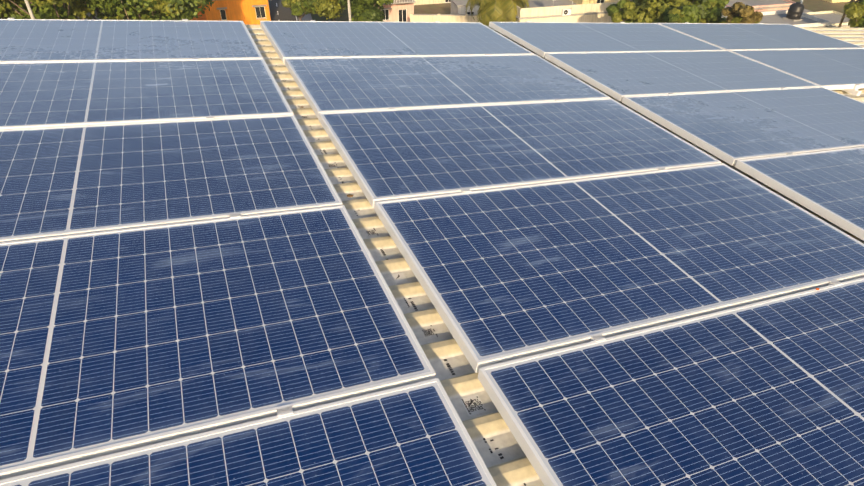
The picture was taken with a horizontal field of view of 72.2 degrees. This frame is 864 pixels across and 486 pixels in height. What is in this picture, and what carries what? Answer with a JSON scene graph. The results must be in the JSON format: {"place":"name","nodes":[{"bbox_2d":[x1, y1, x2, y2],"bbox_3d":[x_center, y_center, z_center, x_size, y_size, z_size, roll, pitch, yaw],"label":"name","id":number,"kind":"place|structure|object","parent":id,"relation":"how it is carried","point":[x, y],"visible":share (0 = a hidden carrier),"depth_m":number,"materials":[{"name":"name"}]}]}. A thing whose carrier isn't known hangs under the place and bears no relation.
{"place":"outdoors","nodes":[
{"label":"outdoors","id":0,"kind":"place"},
{"bbox_2d":[191,7,205,19],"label":"building","id":1,"kind":"structure","parent":0,"point":[203,17],"depth_m":69.02,"materials":[{"name":"orange paint"}]},
{"bbox_2d":[269,0,311,20],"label":"street","id":2,"kind":"structure","parent":0,"point":[279,11],"depth_m":73.25,"materials":[{"name":"grey asphalt"}]},
{"bbox_2d":[380,3,413,21],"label":"pink house","id":3,"kind":"structure","parent":0,"point":[397,12],"depth_m":67.28,"materials":[{"name":"paint"}]},
{"bbox_2d":[383,0,415,4],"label":"building","id":4,"kind":"structure","parent":3,"relation":"attached to","point":[403,1],"depth_m":65.85,"materials":[{"name":"grey concrete"}]},
{"bbox_2d":[410,13,480,22],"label":"compound wall","id":5,"kind":"structure","parent":0,"point":[440,17],"depth_m":64.45,"materials":[{"name":"beige paint"}]},
{"bbox_2d":[78,0,863,20],"bbox_3d":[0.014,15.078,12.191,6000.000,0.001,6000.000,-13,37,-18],"label":"ground","id":6,"kind":"structure","parent":0,"point":[810,5],"depth_m":75.69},
{"bbox_2d":[0,0,43,18],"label":"tree","id":7,"kind":"object","parent":6,"relation":"on","point":[6,6],"visible":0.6,"depth_m":43.67,"materials":[{"name":"green plant"}]},
{"bbox_2d":[24,0,34,18],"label":"pole","id":8,"kind":"object","parent":6,"relation":"on","point":[29,9],"depth_m":40.09,"materials":[{"name":"metal"}]},
{"bbox_2d":[0,0,82,19],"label":"tree","id":9,"kind":"object","parent":6,"relation":"on","point":[18,10],"depth_m":44.41,"materials":[{"name":"green plant"}]},
{"bbox_2d":[1,0,98,19],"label":"tree","id":10,"kind":"object","parent":6,"relation":"on","point":[59,9],"visible":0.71,"depth_m":43.89,"materials":[{"name":"green plant"}]},
{"bbox_2d":[74,1,124,19],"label":"tree","id":11,"kind":"object","parent":6,"relation":"on","point":[98,11],"visible":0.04,"depth_m":51.13,"materials":[{"name":"green plant"}]},
{"bbox_2d":[83,0,206,19],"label":"tree","id":12,"kind":"object","parent":6,"relation":"on","point":[109,4],"visible":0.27,"depth_m":45.27,"materials":[{"name":"green plant"}]},
{"bbox_2d":[124,0,192,19],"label":"tree","id":13,"kind":"object","parent":6,"relation":"on","point":[160,6],"visible":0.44,"depth_m":46.66,"materials":[{"name":"green plant"}]},
{"bbox_2d":[189,0,215,17],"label":"tree","id":14,"kind":"object","parent":6,"relation":"on","point":[211,3],"visible":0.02,"depth_m":54.89,"materials":[{"name":"green plant"}]},
{"bbox_2d":[204,0,270,24],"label":"orange house","id":15,"kind":"structure","parent":6,"relation":"on","point":[251,12],"depth_m":67.27,"materials":[{"name":"paint"}]},
{"bbox_2d":[281,0,311,20],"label":"tree","id":16,"kind":"object","parent":6,"relation":"on","point":[296,7],"visible":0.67,"depth_m":63.43,"materials":[{"name":"green plant"}]},
{"bbox_2d":[300,0,343,20],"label":"tree","id":17,"kind":"object","parent":6,"relation":"on","point":[329,8],"visible":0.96,"depth_m":59.35,"materials":[{"name":"green plant"}]},
{"bbox_2d":[347,0,351,20],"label":"utility pole","id":18,"kind":"object","parent":6,"relation":"on","point":[349,10],"visible":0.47,"depth_m":55.05,"materials":[{"name":"concrete"}]},
{"bbox_2d":[338,0,395,21],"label":"tree","id":19,"kind":"object","parent":6,"relation":"on","point":[368,10],"visible":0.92,"depth_m":56.91,"materials":[{"name":"green plant"}]},
{"bbox_2d":[414,0,450,4],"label":"cream house","id":20,"kind":"structure","parent":6,"relation":"on","point":[420,2],"depth_m":77.39,"materials":[{"name":"paint"}]},
{"bbox_2d":[450,0,479,13],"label":"white shed","id":21,"kind":"structure","parent":6,"relation":"on","point":[458,6],"depth_m":67.04,"materials":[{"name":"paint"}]},
{"bbox_2d":[465,0,528,25],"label":"tree","id":22,"kind":"object","parent":6,"relation":"on","point":[488,11],"visible":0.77,"depth_m":55.99,"materials":[{"name":"green plant"}]},
{"bbox_2d":[491,0,620,22],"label":"long cream house","id":23,"kind":"structure","parent":6,"relation":"on","point":[541,11],"depth_m":56.38,"materials":[{"name":"paint"}]},
{"bbox_2d":[561,1,572,15],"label":"outdoor ac unit","id":24,"kind":"object","parent":23,"relation":"on","point":[565,11],"visible":0.96,"depth_m":55.72,"materials":[{"name":"white paint"}]},
{"bbox_2d":[570,0,609,4],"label":"building","id":25,"kind":"structure","parent":23,"relation":"on","point":[577,2],"depth_m":58.59,"materials":[{"name":"paint"}]},
{"bbox_2d":[606,0,636,22],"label":"tree","id":26,"kind":"object","parent":6,"relation":"on","point":[616,13],"visible":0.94,"depth_m":49.23,"materials":[{"name":"green plant"}]},
{"bbox_2d":[624,0,689,22],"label":"tree","id":27,"kind":"object","parent":6,"relation":"on","point":[649,11],"visible":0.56,"depth_m":48.37,"materials":[{"name":"green plant"}]},
{"bbox_2d":[632,0,711,22],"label":"tree","id":28,"kind":"object","parent":6,"relation":"on","point":[702,15],"visible":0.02,"depth_m":51.28,"materials":[{"name":"green plant"}]},
{"bbox_2d":[662,1,698,22],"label":"tree","id":29,"kind":"object","parent":6,"relation":"on","point":[685,11],"visible":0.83,"depth_m":45.71,"materials":[{"name":"green plant"}]},
{"bbox_2d":[689,0,729,22],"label":"tree","id":30,"kind":"object","parent":6,"relation":"on","point":[716,8],"visible":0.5,"depth_m":51.57,"materials":[{"name":"green plant"}]},
{"bbox_2d":[721,2,762,23],"bbox_3d":[26.156,-16.960,51.063,2.900,7.341,3.326,-13,37,-18],"label":"tree","id":31,"kind":"object","parent":6,"relation":"on","point":[739,12],"visible":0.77,"depth_m":48.96,"materials":[{"name":"green plant"}]},
{"bbox_2d":[725,0,795,11],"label":"building","id":32,"kind":"structure","parent":6,"relation":"on","point":[764,5],"depth_m":63.21,"materials":[{"name":"pink paint"}]},
{"bbox_2d":[760,9,812,12],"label":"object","id":33,"kind":"structure","parent":6,"relation":"on","point":[805,10],"depth_m":61.25,"materials":[{"name":"paint"}]},
{"bbox_2d":[758,10,832,26],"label":"roof","id":34,"kind":"structure","parent":6,"relation":"on","point":[777,16],"depth_m":53.45,"materials":[{"name":"white paint"}]},
{"bbox_2d":[783,2,803,21],"bbox_3d":[32.891,-21.002,53.560,1.236,1.498,1.205,-13,37,-18],"label":"water tank","id":35,"kind":"object","parent":34,"relation":"on","point":[795,12],"visible":1,"depth_m":53.27,"materials":[{"name":"black plastic"}]},
{"bbox_2d":[806,10,849,26],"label":"roof","id":36,"kind":"structure","parent":6,"relation":"on","point":[833,17],"depth_m":57.60,"materials":[{"name":"grey paint"}]},
{"bbox_2d":[838,0,859,26],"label":"bare tree","id":37,"kind":"object","parent":6,"relation":"on","point":[842,18],"depth_m":50.64,"materials":[{"name":"brown plant"}]},
{"bbox_2d":[843,0,863,27],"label":"tree","id":38,"kind":"object","parent":6,"relation":"on","point":[854,11],"visible":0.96,"depth_m":48.64,"materials":[{"name":"green plant"}]},
{"bbox_2d":[823,0,855,2],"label":"yellow house","id":39,"kind":"structure","parent":0,"point":[833,1],"depth_m":78.24,"materials":[{"name":"paint"}]},
{"bbox_3d":[3.675,7.593,8.698,16.700,16.250,8.570,-13,37,-18],"label":"roof","id":40,"kind":"object","parent":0,"visible":0},
{"bbox_2d":[245,24,863,485],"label":"roof sheet","id":41,"kind":"object","parent":40,"relation":"on","point":[513,466],"visible":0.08,"depth_m":2.27,"materials":[{"name":"metal"}]},
{"bbox_2d":[0,378,496,485],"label":"solar panel","id":42,"kind":"object","parent":41,"relation":"on","point":[415,434],"visible":1,"depth_m":1.51,"materials":[{"name":"glass"}]},
{"bbox_2d":[257,34,525,485],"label":"roof sheet print","id":43,"kind":"object","parent":41,"relation":"attached to","point":[471,400],"visible":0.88,"depth_m":1.99},
{"bbox_2d":[260,21,533,62],"bbox_3d":[-0.299,-1.724,5.021,2.094,0.044,1.038,-8,36,-22],"label":"solar panel","id":44,"kind":"object","parent":41,"relation":"on","point":[307,39],"visible":1,"depth_m":4.94,"materials":[{"name":"glass"}]},
{"bbox_2d":[7,18,861,416],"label":"panel clamps","id":45,"kind":"object","parent":41,"relation":"on","point":[287,410],"visible":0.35,"depth_m":2.77,"materials":[{"name":"metal"}]},
{"bbox_2d":[0,19,262,62],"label":"solar panel","id":46,"kind":"object","parent":45,"relation":"on","point":[45,40],"visible":0.98,"depth_m":4.21,"materials":[{"name":"glass"}]},
{"bbox_2d":[0,58,292,129],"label":"solar panel","id":47,"kind":"object","parent":45,"relation":"on","point":[52,94],"visible":0.98,"depth_m":3.42,"materials":[{"name":"glass"}]},
{"bbox_2d":[0,115,342,242],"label":"solar panel","id":48,"kind":"object","parent":45,"relation":"on","point":[64,181],"visible":1,"depth_m":2.64,"materials":[{"name":"glass"}]},
{"bbox_2d":[0,205,435,479],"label":"solar panel","id":49,"kind":"object","parent":45,"relation":"on","point":[115,341],"visible":1,"depth_m":1.83,"materials":[{"name":"glass"}]},
{"bbox_2d":[284,54,610,117],"bbox_3d":[0.106,-1.157,4.221,2.094,0.042,1.038,-8,36,-22],"label":"solar panel","id":50,"kind":"object","parent":45,"relation":"on","point":[336,84],"visible":0.98,"depth_m":4.12,"materials":[{"name":"glass"}]},
{"bbox_2d":[489,22,724,57],"bbox_3d":[1.722,-2.016,5.824,2.094,0.043,1.038,-8,36,-22],"label":"solar panel","id":51,"kind":"object","parent":45,"relation":"on","point":[541,38],"visible":0.98,"depth_m":5.74,"materials":[{"name":"glass"}]},
{"bbox_2d":[545,50,819,100],"bbox_3d":[2.120,-1.451,5.024,2.094,0.044,1.038,-8,36,-22],"label":"solar panel","id":52,"kind":"object","parent":45,"relation":"on","point":[618,76],"visible":1,"depth_m":4.93,"materials":[{"name":"glass"}]},
{"bbox_2d":[622,87,863,165],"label":"solar panel","id":53,"kind":"object","parent":45,"relation":"on","point":[731,127],"visible":1,"depth_m":4.08,"materials":[{"name":"glass"}]},
{"bbox_2d":[657,23,863,50],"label":"solar panel","id":54,"kind":"object","parent":45,"relation":"on","point":[735,36],"visible":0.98,"depth_m":6.54,"materials":[{"name":"glass"}]},
{"bbox_2d":[729,48,863,89],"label":"solar panel","id":55,"kind":"object","parent":45,"relation":"on","point":[836,69],"visible":0.94,"depth_m":5.67,"materials":[{"name":"glass"}]},
{"bbox_2d":[735,146,863,240],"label":"solar panel","id":56,"kind":"object","parent":45,"relation":"on","point":[828,185],"visible":1,"depth_m":3.29,"materials":[{"name":"glass"}]},
{"bbox_2d":[391,273,486,415],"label":"roof sheet stickers","id":57,"kind":"object","parent":41,"relation":"attached to","point":[401,278],"visible":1,"depth_m":1.85,"materials":[{"name":"white paper"}]},
{"bbox_2d":[318,98,720,207],"bbox_3d":[0.503,-0.591,3.423,2.094,0.045,1.038,-8,36,-22],"label":"solar panel","id":58,"kind":"object","parent":41,"relation":"on","point":[387,155],"visible":1,"depth_m":3.31,"materials":[{"name":"glass"}]},
{"bbox_2d":[374,163,863,372],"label":"solar panel","id":59,"kind":"object","parent":41,"relation":"on","point":[505,274],"visible":1,"depth_m":2.47,"materials":[{"name":"glass"}]},
{"bbox_2d":[478,277,863,485],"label":"solar panel","id":60,"kind":"object","parent":41,"relation":"on","point":[769,392],"visible":1,"depth_m":1.79,"materials":[{"name":"glass"}]}
]}

